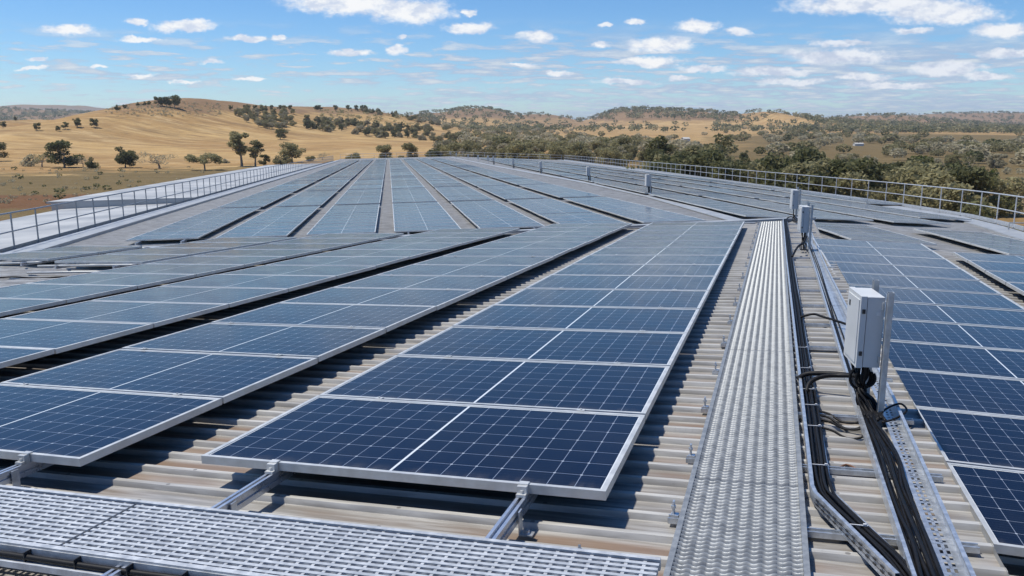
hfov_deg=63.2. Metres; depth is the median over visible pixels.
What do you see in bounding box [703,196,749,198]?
solar panel
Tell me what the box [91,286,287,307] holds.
solar panel
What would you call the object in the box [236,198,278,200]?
solar panel
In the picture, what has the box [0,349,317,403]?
solar panel
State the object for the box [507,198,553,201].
solar panel
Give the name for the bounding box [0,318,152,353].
solar panel
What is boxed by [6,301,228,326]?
solar panel
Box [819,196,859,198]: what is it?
solar panel
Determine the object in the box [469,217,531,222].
solar panel
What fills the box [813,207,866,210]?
solar panel
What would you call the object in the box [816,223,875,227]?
solar panel
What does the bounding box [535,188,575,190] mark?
solar panel
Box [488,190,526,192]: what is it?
solar panel
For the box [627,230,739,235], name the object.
solar panel
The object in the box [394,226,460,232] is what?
solar panel
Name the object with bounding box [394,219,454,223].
solar panel
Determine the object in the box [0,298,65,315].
solar panel
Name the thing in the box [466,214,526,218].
solar panel
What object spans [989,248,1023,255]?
solar panel
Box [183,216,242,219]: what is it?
solar panel
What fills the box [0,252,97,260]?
solar panel
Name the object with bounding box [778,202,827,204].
solar panel
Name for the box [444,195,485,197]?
solar panel
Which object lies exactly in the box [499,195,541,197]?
solar panel
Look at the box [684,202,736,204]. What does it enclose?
solar panel
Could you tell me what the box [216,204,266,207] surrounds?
solar panel
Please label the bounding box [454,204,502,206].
solar panel
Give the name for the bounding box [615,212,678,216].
solar panel
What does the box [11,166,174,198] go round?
scrub
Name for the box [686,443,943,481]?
support strut
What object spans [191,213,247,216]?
solar panel
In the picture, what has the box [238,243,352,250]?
solar panel
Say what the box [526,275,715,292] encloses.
solar panel
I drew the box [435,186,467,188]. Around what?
solar panel
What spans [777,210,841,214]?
solar panel
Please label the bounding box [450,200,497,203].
solar panel
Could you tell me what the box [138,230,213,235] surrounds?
solar panel
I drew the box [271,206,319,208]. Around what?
solar panel
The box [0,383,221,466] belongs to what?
solar panel
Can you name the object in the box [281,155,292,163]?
tree
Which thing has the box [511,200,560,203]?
solar panel
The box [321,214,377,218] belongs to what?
solar panel
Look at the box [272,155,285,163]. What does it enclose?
tree
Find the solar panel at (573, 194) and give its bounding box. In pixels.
[551,193,592,195]
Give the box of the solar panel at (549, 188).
[532,188,569,189]
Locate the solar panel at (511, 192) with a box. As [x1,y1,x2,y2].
[490,191,529,193]
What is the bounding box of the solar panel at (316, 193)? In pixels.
[297,192,335,194]
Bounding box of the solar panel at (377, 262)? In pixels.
[266,256,409,267]
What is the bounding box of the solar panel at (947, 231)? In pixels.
[913,228,999,235]
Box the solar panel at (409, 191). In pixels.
[392,191,428,192]
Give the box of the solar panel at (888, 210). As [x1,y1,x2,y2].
[863,208,917,211]
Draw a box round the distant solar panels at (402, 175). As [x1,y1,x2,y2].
[261,158,821,199]
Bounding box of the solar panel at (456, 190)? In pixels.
[438,189,473,191]
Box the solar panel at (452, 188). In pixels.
[436,187,469,189]
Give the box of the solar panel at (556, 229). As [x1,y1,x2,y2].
[527,227,622,232]
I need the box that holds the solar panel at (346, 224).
[314,222,376,226]
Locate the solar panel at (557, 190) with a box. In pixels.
[539,190,579,191]
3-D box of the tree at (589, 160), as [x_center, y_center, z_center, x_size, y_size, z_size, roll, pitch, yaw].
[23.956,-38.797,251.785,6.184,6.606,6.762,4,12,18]
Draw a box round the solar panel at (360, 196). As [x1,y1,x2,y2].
[341,195,380,197]
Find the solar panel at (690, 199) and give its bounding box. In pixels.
[669,198,715,200]
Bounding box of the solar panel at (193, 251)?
[108,248,228,255]
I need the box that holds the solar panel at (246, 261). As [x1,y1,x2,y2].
[146,256,285,266]
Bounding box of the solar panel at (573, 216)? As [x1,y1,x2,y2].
[543,214,606,219]
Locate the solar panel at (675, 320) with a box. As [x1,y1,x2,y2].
[452,304,699,336]
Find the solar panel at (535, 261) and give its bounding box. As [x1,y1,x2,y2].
[412,256,553,267]
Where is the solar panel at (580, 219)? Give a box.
[549,217,616,222]
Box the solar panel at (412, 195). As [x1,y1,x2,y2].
[392,194,430,195]
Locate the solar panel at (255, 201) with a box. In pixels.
[231,200,276,202]
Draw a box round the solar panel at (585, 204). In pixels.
[580,201,631,205]
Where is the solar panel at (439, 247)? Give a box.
[344,243,462,251]
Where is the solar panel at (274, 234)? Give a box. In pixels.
[216,231,290,237]
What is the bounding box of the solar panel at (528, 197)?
[502,196,547,199]
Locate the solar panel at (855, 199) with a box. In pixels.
[837,199,881,201]
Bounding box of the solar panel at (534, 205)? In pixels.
[519,203,569,207]
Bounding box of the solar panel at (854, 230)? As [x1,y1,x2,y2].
[818,227,902,234]
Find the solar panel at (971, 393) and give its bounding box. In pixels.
[895,368,1023,417]
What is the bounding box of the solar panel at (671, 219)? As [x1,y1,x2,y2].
[634,217,705,222]
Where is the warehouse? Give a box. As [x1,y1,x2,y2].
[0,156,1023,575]
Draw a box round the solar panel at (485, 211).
[461,209,516,214]
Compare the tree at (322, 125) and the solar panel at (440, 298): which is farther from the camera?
the tree at (322, 125)
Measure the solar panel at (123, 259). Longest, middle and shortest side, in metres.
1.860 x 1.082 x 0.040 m
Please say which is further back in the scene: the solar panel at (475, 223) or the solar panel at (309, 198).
the solar panel at (309, 198)
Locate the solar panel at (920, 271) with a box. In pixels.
[826,261,979,280]
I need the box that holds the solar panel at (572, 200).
[568,198,618,201]
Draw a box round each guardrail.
[0,156,332,252]
[340,151,561,159]
[564,155,1023,230]
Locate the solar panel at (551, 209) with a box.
[527,207,581,211]
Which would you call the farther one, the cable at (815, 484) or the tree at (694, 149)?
the tree at (694, 149)
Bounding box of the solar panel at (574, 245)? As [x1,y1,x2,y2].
[471,242,587,250]
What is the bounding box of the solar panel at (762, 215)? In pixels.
[734,213,797,217]
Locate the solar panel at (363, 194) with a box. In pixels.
[342,193,380,195]
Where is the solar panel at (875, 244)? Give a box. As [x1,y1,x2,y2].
[812,238,932,250]
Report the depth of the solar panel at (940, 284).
10.14 m
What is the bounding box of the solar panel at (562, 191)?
[542,191,583,193]
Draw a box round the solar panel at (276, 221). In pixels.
[242,219,304,223]
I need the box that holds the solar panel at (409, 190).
[392,190,427,191]
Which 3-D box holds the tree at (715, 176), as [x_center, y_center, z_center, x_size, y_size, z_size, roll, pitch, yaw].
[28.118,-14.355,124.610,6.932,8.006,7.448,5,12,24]
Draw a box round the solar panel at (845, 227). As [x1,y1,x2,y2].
[817,225,887,230]
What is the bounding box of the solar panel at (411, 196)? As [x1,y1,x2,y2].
[392,195,432,197]
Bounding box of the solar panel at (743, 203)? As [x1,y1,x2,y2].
[735,202,789,205]
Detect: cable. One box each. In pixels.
[0,276,66,277]
[784,219,902,575]
[784,225,897,575]
[785,219,911,575]
[785,221,906,575]
[785,225,887,560]
[786,221,906,565]
[786,222,907,575]
[791,236,806,256]
[796,371,848,380]
[800,313,845,324]
[804,373,860,393]
[807,236,844,341]
[807,238,859,398]
[807,241,855,394]
[819,410,858,423]
[820,414,860,430]
[821,418,859,430]
[822,426,862,439]
[839,464,855,467]
[848,368,870,389]
[851,363,882,419]
[854,370,873,388]
[855,367,866,414]
[855,367,885,420]
[856,367,868,418]
[857,382,878,421]
[858,368,868,413]
[859,367,871,417]
[860,373,876,387]
[862,412,923,575]
[865,396,879,420]
[865,416,930,575]
[867,429,917,575]
[868,414,936,575]
[869,422,930,573]
[871,412,943,575]
[871,418,938,575]
[877,442,924,575]
[878,403,907,422]
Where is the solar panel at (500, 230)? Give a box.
[423,228,519,233]
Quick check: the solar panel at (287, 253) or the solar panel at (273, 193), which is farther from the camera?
the solar panel at (273, 193)
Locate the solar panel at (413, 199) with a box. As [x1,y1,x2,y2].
[392,198,434,200]
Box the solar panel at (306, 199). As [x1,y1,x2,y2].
[286,198,328,200]
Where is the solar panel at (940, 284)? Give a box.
[832,271,1001,294]
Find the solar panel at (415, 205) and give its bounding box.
[392,204,439,206]
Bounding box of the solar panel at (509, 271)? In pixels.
[377,265,532,278]
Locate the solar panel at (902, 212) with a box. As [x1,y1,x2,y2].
[876,210,931,213]
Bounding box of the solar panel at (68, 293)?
[0,283,136,302]
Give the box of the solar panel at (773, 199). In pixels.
[759,198,801,200]
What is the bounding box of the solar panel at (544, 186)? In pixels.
[525,186,562,187]
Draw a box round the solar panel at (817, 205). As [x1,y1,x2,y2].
[787,203,840,206]
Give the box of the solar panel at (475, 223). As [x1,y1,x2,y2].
[473,219,536,225]
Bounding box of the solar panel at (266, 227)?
[231,225,298,229]
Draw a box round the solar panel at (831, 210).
[821,209,879,212]
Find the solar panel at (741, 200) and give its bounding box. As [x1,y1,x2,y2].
[718,199,766,201]
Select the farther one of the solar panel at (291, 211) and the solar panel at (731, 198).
the solar panel at (731, 198)
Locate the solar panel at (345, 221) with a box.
[316,219,376,223]
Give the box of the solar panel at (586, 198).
[563,197,609,199]
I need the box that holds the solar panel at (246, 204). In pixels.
[222,203,269,205]
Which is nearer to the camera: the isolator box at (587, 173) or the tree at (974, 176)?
the isolator box at (587, 173)
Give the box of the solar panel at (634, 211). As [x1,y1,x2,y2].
[607,209,669,214]
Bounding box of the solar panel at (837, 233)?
[828,231,917,238]
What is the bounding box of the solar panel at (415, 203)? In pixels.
[392,202,438,204]
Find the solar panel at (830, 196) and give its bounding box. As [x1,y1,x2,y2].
[811,195,852,197]
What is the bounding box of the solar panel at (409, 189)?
[391,189,426,190]
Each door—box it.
[790,189,794,208]
[797,205,803,232]
[844,287,867,367]
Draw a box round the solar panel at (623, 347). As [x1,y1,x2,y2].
[397,326,686,370]
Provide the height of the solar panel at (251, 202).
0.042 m
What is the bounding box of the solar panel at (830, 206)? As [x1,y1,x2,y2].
[798,205,853,208]
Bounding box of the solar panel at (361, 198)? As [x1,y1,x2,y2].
[339,197,380,199]
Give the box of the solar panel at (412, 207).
[393,205,442,208]
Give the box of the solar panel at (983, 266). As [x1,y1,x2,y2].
[968,260,1023,272]
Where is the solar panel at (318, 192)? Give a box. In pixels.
[299,191,336,193]
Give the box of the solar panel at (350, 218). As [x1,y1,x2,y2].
[319,216,377,220]
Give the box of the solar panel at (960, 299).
[848,284,1023,310]
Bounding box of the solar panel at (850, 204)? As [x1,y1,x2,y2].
[828,203,875,205]
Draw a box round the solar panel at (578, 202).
[574,200,622,203]
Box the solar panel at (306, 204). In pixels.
[275,203,323,206]
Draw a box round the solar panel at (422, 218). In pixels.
[393,216,451,221]
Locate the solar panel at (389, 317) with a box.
[211,303,436,331]
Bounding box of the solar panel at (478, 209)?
[459,207,510,211]
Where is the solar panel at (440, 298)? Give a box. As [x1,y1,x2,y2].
[279,287,475,309]
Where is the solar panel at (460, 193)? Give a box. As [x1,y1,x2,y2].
[442,192,481,194]
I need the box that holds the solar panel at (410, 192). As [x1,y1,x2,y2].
[392,192,429,193]
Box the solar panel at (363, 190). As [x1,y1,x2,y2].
[346,190,381,191]
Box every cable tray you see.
[783,219,899,575]
[803,227,975,575]
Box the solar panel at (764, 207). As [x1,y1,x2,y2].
[755,206,810,209]
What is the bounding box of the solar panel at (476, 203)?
[452,202,501,204]
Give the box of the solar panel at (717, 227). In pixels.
[638,225,742,230]
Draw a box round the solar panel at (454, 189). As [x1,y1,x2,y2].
[437,188,471,190]
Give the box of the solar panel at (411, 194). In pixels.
[392,193,429,194]
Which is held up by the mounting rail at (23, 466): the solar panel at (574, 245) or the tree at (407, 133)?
the solar panel at (574, 245)
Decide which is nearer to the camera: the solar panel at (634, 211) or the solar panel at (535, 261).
the solar panel at (535, 261)
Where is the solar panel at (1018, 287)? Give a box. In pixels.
[1005,282,1023,295]
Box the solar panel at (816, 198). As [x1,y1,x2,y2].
[801,198,832,199]
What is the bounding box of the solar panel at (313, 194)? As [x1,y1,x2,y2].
[295,194,333,195]
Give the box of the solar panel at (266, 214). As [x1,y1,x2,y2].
[257,212,313,215]
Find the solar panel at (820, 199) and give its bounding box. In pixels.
[801,199,839,200]
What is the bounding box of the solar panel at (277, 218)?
[248,216,307,220]
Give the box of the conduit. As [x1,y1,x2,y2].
[0,549,188,575]
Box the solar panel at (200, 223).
[166,221,232,225]
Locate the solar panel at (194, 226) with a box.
[158,224,226,228]
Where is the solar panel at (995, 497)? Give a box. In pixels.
[947,462,1023,556]
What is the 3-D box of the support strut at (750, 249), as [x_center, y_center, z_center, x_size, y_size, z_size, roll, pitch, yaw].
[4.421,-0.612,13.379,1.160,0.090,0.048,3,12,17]
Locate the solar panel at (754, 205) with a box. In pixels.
[744,204,789,206]
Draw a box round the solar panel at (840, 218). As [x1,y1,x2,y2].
[813,215,873,220]
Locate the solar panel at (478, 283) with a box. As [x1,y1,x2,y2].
[335,275,506,292]
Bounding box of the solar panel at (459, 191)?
[439,190,475,192]
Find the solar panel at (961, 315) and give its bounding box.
[884,301,1023,328]
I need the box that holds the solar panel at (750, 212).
[722,210,787,214]
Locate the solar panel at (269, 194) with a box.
[250,194,288,195]
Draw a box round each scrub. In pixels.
[0,166,209,202]
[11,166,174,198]
[105,101,220,115]
[319,108,420,124]
[892,161,1023,215]
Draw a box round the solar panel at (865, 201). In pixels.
[846,200,888,202]
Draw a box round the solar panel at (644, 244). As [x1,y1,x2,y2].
[604,241,734,248]
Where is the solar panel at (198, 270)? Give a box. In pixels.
[91,264,244,276]
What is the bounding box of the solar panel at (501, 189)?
[483,188,519,190]
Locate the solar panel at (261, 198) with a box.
[239,197,281,199]
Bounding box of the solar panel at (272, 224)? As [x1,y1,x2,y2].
[237,222,301,226]
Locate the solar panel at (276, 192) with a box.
[258,191,293,192]
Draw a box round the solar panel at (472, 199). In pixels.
[447,198,492,200]
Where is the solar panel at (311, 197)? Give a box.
[291,196,331,197]
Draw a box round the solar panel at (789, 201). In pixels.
[768,200,815,202]
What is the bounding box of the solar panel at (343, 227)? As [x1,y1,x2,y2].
[310,225,375,230]
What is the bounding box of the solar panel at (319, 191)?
[303,190,337,191]
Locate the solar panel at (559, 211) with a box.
[532,209,591,214]
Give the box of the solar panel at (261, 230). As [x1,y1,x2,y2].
[224,228,294,233]
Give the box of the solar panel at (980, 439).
[916,407,1023,470]
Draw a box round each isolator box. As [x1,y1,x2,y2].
[539,161,541,173]
[586,166,590,180]
[645,173,651,194]
[790,187,800,223]
[797,202,813,248]
[844,279,894,425]
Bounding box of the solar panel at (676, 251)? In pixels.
[590,247,730,256]
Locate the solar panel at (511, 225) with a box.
[476,222,544,228]
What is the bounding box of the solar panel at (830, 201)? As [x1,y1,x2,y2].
[808,200,854,202]
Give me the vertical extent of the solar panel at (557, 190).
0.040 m
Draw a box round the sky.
[0,0,1023,119]
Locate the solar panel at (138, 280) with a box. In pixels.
[29,273,195,288]
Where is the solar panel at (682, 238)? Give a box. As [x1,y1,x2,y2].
[617,235,737,240]
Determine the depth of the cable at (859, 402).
4.72 m
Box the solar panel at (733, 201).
[726,200,778,203]
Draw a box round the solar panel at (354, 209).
[329,208,378,210]
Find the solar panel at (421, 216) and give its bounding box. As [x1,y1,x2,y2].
[393,214,449,217]
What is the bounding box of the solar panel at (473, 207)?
[456,205,506,209]
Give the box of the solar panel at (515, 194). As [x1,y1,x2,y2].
[496,193,538,196]
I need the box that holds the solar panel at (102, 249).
[25,246,141,253]
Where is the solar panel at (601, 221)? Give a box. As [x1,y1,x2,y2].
[556,220,625,223]
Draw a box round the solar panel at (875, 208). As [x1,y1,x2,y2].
[850,206,903,209]
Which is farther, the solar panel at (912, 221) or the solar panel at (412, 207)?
the solar panel at (412, 207)
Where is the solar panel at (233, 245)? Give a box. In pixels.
[151,242,264,249]
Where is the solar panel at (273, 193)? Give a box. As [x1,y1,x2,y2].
[253,192,291,194]
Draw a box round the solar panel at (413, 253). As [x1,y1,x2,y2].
[310,249,437,258]
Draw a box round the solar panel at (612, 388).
[320,355,669,420]
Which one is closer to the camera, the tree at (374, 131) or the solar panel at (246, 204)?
the solar panel at (246, 204)
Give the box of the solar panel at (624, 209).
[599,207,656,211]
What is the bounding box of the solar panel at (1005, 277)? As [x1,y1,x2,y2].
[985,271,1023,284]
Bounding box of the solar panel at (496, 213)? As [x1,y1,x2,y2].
[464,212,520,215]
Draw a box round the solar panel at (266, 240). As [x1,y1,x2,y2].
[194,237,296,243]
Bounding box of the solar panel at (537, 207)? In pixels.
[523,205,575,209]
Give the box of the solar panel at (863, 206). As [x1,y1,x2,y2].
[839,205,889,207]
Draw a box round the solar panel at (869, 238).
[839,235,936,244]
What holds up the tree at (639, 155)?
on the ground
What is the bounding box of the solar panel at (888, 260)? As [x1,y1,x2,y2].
[821,252,960,268]
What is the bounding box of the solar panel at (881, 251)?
[816,245,945,258]
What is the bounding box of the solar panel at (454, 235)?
[398,233,502,239]
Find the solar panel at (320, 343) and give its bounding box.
[122,323,385,361]
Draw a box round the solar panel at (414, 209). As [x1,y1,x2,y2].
[393,208,443,210]
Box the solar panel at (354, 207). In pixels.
[330,206,378,208]
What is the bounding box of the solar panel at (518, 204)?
[515,202,563,205]
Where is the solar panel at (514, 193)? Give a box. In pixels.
[493,192,533,194]
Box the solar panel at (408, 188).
[391,188,425,189]
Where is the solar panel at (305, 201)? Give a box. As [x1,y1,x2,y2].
[282,200,326,202]
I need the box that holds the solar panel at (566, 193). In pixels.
[546,192,588,194]
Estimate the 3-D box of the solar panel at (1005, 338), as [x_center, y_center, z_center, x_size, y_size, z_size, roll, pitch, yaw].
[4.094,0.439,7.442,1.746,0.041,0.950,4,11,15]
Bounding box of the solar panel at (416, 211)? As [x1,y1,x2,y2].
[393,210,445,213]
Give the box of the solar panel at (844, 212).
[833,211,892,214]
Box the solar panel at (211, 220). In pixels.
[175,218,237,222]
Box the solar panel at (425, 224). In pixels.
[394,222,457,227]
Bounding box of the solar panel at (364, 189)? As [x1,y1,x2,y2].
[347,189,381,190]
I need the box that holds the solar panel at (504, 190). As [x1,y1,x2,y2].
[486,189,523,191]
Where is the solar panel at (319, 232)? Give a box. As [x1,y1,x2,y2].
[306,228,375,235]
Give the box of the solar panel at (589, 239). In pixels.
[491,236,600,243]
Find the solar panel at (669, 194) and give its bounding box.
[648,193,690,195]
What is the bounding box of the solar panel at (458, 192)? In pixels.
[440,191,477,193]
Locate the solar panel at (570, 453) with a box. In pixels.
[201,395,644,500]
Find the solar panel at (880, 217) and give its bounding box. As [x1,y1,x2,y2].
[862,216,930,220]
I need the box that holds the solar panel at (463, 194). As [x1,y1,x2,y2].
[443,194,483,195]
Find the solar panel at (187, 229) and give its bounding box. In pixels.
[150,227,219,231]
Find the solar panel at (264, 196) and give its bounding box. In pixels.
[244,196,284,197]
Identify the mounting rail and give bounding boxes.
[0,239,382,316]
[0,255,532,486]
[19,255,456,384]
[20,249,133,265]
[54,263,77,268]
[101,254,617,575]
[112,264,139,268]
[485,254,701,539]
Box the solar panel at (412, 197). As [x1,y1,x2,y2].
[392,197,433,198]
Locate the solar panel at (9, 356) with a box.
[0,346,53,367]
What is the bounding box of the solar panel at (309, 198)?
[288,197,329,199]
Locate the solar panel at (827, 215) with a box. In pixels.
[789,213,853,216]
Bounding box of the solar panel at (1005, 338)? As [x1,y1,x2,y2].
[882,318,1023,350]
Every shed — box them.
[0,203,171,248]
[46,163,321,210]
[853,143,863,145]
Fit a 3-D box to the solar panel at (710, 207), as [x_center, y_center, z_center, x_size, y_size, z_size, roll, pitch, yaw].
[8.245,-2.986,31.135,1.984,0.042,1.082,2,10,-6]
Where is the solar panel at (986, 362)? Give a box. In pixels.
[881,340,1023,379]
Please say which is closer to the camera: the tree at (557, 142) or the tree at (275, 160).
the tree at (275, 160)
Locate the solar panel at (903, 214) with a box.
[890,212,952,216]
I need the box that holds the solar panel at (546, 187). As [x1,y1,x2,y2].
[529,187,566,188]
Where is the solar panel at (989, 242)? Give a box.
[954,239,1023,245]
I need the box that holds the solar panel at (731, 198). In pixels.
[710,197,755,199]
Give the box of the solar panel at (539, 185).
[522,185,557,186]
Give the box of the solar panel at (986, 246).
[971,243,1023,249]
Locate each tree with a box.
[0,121,6,126]
[0,142,7,157]
[19,154,40,166]
[27,151,51,166]
[33,122,40,129]
[43,139,84,167]
[60,122,68,128]
[72,118,81,126]
[73,156,87,166]
[84,157,98,167]
[89,118,97,126]
[114,146,138,167]
[134,152,179,167]
[153,96,161,104]
[161,96,171,105]
[169,95,181,106]
[184,152,224,169]
[226,131,248,165]
[243,115,249,120]
[245,140,264,165]
[257,154,270,164]
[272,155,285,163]
[274,128,288,139]
[278,142,305,162]
[281,122,286,128]
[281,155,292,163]
[288,119,296,125]
[302,114,311,121]
[303,120,310,128]
[305,156,315,160]
[313,116,320,122]
[318,122,324,130]
[322,125,332,131]
[333,119,340,126]
[345,152,360,158]
[351,118,356,125]
[351,128,358,134]
[356,125,365,131]
[363,128,369,135]
[370,128,377,135]
[373,144,392,157]
[381,129,388,138]
[398,142,418,157]
[403,124,410,131]
[404,130,409,137]
[422,128,429,136]
[424,144,444,156]
[425,125,433,130]
[429,140,456,154]
[439,142,463,156]
[452,148,473,156]
[460,140,475,148]
[461,142,481,156]
[472,143,489,154]
[479,146,500,157]
[485,140,496,151]
[488,141,500,156]
[496,143,507,152]
[496,143,514,157]
[504,139,533,149]
[504,142,541,158]
[532,146,539,153]
[533,145,545,151]
[537,151,548,159]
[540,143,565,159]
[548,140,563,148]
[549,145,575,159]
[569,142,593,161]
[574,141,589,160]
[587,150,598,162]
[589,138,605,150]
[594,146,622,165]
[598,146,633,166]
[611,142,621,152]
[616,136,637,154]
[616,156,627,166]
[617,145,625,156]
[622,144,637,158]
[625,159,682,173]
[636,148,650,161]
[639,152,666,169]
[643,148,665,162]
[644,135,673,155]
[657,153,715,176]
[671,150,693,159]
[681,132,734,161]
[697,148,747,181]
[705,167,722,178]
[709,160,748,181]
[731,156,750,180]
[735,158,761,182]
[739,150,748,159]
[745,158,783,181]
[748,155,800,185]
[760,146,837,178]
[770,164,842,194]
[781,159,833,187]
[813,153,830,162]
[824,156,879,196]
[830,171,871,197]
[838,153,856,162]
[863,162,892,194]
[866,171,911,201]
[879,159,953,196]
[892,160,903,165]
[892,193,915,204]
[893,166,956,208]
[903,157,933,165]
[904,181,998,218]
[910,154,933,162]
[931,160,994,197]
[934,158,944,165]
[937,163,1003,222]
[944,150,965,166]
[955,199,1016,229]
[961,155,979,166]
[964,167,1020,216]
[986,153,1000,167]
[986,175,1023,212]
[987,158,1003,167]
[990,168,998,179]
[998,154,1007,165]
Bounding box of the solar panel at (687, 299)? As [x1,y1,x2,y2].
[495,288,708,310]
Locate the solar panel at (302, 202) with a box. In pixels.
[280,201,324,203]
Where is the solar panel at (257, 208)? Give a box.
[208,207,260,210]
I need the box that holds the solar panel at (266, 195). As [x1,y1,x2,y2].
[247,195,286,196]
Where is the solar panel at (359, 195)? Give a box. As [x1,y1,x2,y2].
[341,194,380,196]
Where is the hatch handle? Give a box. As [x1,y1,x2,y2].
[1008,222,1023,228]
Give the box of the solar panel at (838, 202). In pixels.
[818,201,860,203]
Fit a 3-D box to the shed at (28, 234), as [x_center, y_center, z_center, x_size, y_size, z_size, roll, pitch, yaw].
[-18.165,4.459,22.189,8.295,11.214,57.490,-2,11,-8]
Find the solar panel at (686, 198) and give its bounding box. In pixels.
[662,197,711,199]
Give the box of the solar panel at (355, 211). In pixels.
[326,210,378,213]
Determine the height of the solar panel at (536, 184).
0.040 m
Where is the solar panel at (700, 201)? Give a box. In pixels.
[676,200,726,202]
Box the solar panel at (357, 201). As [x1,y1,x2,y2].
[336,200,379,202]
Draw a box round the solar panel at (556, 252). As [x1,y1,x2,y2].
[443,248,571,258]
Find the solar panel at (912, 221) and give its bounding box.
[877,219,950,224]
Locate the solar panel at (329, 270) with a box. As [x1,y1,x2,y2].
[222,265,375,278]
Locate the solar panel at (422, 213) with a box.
[393,212,447,215]
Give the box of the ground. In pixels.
[0,98,1023,231]
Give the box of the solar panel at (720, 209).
[712,208,771,211]
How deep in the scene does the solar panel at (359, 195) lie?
42.79 m
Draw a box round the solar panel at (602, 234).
[510,231,612,237]
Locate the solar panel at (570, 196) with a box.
[555,194,601,197]
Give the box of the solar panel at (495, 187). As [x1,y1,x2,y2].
[479,186,513,187]
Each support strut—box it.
[668,500,979,553]
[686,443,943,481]
[701,396,913,424]
[712,362,892,382]
[721,335,836,350]
[727,314,829,326]
[733,297,832,307]
[737,283,846,292]
[741,272,839,279]
[744,263,833,267]
[747,253,829,258]
[749,246,816,250]
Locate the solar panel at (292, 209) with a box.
[267,208,317,210]
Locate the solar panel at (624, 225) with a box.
[544,223,631,228]
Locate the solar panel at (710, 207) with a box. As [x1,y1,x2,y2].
[702,206,761,209]
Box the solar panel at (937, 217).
[904,215,971,219]
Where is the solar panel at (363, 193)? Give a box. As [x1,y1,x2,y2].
[344,192,380,193]
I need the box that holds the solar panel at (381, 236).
[302,233,403,239]
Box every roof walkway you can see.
[0,485,660,575]
[663,221,810,575]
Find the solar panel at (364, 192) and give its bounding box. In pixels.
[345,191,381,192]
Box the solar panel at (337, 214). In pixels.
[324,212,378,215]
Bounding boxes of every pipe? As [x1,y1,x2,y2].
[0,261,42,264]
[27,271,96,273]
[37,264,136,266]
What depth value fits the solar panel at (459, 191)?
44.52 m
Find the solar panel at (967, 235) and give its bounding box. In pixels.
[926,231,1012,238]
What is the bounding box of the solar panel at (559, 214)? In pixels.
[538,212,597,216]
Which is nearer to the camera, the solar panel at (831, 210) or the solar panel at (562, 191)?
the solar panel at (831, 210)
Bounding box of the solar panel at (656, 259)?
[572,255,726,266]
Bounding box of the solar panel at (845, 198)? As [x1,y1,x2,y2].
[827,197,866,199]
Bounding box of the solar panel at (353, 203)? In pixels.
[334,201,379,204]
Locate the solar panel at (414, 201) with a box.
[392,199,436,202]
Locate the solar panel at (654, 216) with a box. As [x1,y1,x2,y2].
[624,214,691,219]
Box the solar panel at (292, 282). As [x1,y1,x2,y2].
[162,274,336,291]
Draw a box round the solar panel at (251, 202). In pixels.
[228,201,272,203]
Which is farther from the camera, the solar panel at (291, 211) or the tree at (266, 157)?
the tree at (266, 157)
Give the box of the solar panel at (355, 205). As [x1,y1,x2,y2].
[332,204,379,206]
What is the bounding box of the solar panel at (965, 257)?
[953,252,1023,262]
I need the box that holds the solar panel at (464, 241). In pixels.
[374,237,483,244]
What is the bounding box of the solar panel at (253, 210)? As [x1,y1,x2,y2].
[202,209,256,212]
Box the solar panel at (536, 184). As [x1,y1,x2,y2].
[519,184,553,185]
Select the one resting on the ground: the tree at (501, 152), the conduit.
the tree at (501, 152)
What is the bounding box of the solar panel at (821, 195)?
[803,194,837,195]
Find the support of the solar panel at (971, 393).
on the mounting rail
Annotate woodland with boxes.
[0,105,1023,132]
[440,122,1023,164]
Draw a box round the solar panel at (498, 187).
[481,187,516,188]
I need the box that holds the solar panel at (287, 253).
[194,249,321,258]
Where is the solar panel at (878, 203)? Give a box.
[856,201,901,204]
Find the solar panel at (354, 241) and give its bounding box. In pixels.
[268,238,379,244]
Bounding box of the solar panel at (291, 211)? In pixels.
[263,210,315,212]
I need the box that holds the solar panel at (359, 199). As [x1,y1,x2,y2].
[338,198,380,200]
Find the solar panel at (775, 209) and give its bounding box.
[765,208,824,211]
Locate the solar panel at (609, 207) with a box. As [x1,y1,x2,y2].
[592,205,648,209]
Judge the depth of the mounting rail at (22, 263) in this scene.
15.20 m
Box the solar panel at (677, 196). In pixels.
[655,195,701,197]
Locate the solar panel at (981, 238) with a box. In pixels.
[939,235,1023,242]
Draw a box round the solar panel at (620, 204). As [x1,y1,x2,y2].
[586,203,639,207]
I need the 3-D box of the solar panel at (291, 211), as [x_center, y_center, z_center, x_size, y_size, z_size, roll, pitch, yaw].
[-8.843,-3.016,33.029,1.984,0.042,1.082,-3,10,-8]
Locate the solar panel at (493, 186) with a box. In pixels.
[477,185,510,186]
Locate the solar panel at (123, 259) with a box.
[54,254,187,263]
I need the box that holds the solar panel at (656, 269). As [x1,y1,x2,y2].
[551,264,721,278]
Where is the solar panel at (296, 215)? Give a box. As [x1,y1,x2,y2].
[254,214,310,217]
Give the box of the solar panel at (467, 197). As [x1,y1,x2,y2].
[446,196,489,198]
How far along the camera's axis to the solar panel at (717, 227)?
16.67 m
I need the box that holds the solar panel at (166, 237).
[126,234,205,240]
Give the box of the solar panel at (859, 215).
[847,213,911,217]
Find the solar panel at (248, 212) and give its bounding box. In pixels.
[197,211,252,214]
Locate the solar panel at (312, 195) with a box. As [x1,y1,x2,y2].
[293,195,332,196]
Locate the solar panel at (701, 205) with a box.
[693,204,751,207]
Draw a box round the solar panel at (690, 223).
[646,221,744,225]

